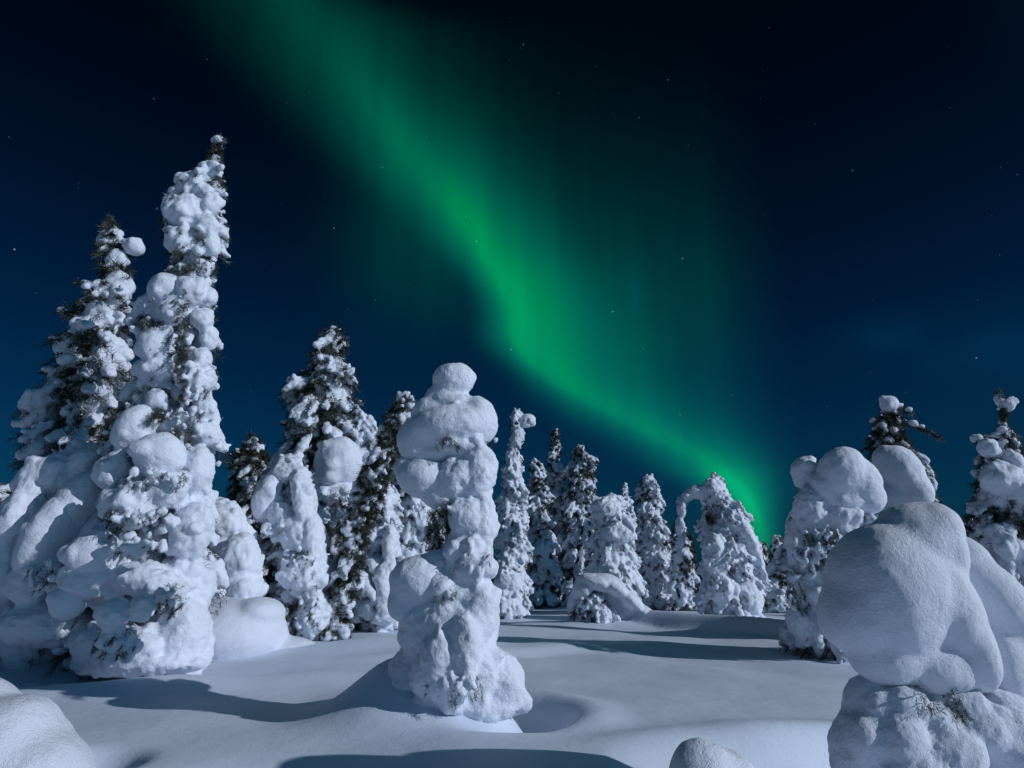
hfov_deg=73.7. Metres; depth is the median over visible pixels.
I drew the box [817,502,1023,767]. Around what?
snowy spruce
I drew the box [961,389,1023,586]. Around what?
snowy spruce
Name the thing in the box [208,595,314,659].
snow mound
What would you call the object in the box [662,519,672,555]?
snowy spruce
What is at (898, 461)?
snowy spruce
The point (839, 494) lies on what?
snowy spruce
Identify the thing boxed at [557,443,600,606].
snowy spruce
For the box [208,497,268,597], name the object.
snowy spruce
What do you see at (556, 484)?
snowy spruce
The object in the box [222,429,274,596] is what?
snowy spruce
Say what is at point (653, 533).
snowy spruce
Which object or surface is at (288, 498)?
snowy spruce
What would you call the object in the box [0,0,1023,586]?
sky
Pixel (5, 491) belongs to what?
snowy spruce
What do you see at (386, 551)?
snowy spruce
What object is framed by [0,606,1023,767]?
snow ground
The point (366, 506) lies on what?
snowy spruce
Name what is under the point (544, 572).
snowy spruce
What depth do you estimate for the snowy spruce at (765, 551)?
37.52 m
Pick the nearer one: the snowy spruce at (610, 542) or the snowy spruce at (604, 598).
the snowy spruce at (604, 598)
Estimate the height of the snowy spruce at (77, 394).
11.277 m
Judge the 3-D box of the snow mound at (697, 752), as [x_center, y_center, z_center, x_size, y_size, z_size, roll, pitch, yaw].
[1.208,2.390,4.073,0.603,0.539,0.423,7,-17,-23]
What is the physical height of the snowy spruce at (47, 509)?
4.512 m
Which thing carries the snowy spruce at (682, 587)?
on the snow ground
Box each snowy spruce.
[0,436,102,670]
[0,482,11,504]
[6,212,144,656]
[33,134,232,680]
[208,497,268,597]
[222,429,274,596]
[250,451,334,640]
[262,325,378,628]
[315,395,417,641]
[348,404,405,632]
[387,363,532,723]
[390,391,444,557]
[493,565,527,618]
[494,408,535,614]
[525,458,564,608]
[529,428,568,605]
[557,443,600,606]
[567,573,650,623]
[581,492,648,601]
[621,482,641,569]
[633,473,671,609]
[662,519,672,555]
[664,515,700,611]
[675,472,772,616]
[688,531,699,592]
[759,541,769,610]
[764,535,789,612]
[766,446,886,663]
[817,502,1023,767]
[859,395,947,509]
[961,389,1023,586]
[962,518,972,536]
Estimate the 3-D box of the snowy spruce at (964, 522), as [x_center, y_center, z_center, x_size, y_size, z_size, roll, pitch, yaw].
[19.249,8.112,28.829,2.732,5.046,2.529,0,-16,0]
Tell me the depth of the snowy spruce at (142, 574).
12.06 m
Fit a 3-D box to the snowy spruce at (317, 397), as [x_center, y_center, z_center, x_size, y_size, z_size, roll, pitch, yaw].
[-6.086,3.193,22.924,4.619,11.196,4.708,0,-16,0]
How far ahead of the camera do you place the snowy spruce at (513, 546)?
33.11 m
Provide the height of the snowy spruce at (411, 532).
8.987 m
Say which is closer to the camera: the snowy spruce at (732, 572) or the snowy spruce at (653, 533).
the snowy spruce at (732, 572)
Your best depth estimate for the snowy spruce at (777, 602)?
34.17 m
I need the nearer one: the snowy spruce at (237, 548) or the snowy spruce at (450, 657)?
the snowy spruce at (450, 657)
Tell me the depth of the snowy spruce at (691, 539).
45.44 m
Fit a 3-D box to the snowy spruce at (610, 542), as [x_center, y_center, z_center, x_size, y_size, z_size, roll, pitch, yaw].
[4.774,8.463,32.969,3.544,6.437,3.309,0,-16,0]
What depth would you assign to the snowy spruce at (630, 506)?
44.20 m
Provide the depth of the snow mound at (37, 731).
4.58 m
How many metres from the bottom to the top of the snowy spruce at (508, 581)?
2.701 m
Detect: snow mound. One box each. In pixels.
[0,678,97,767]
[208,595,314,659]
[669,737,754,767]

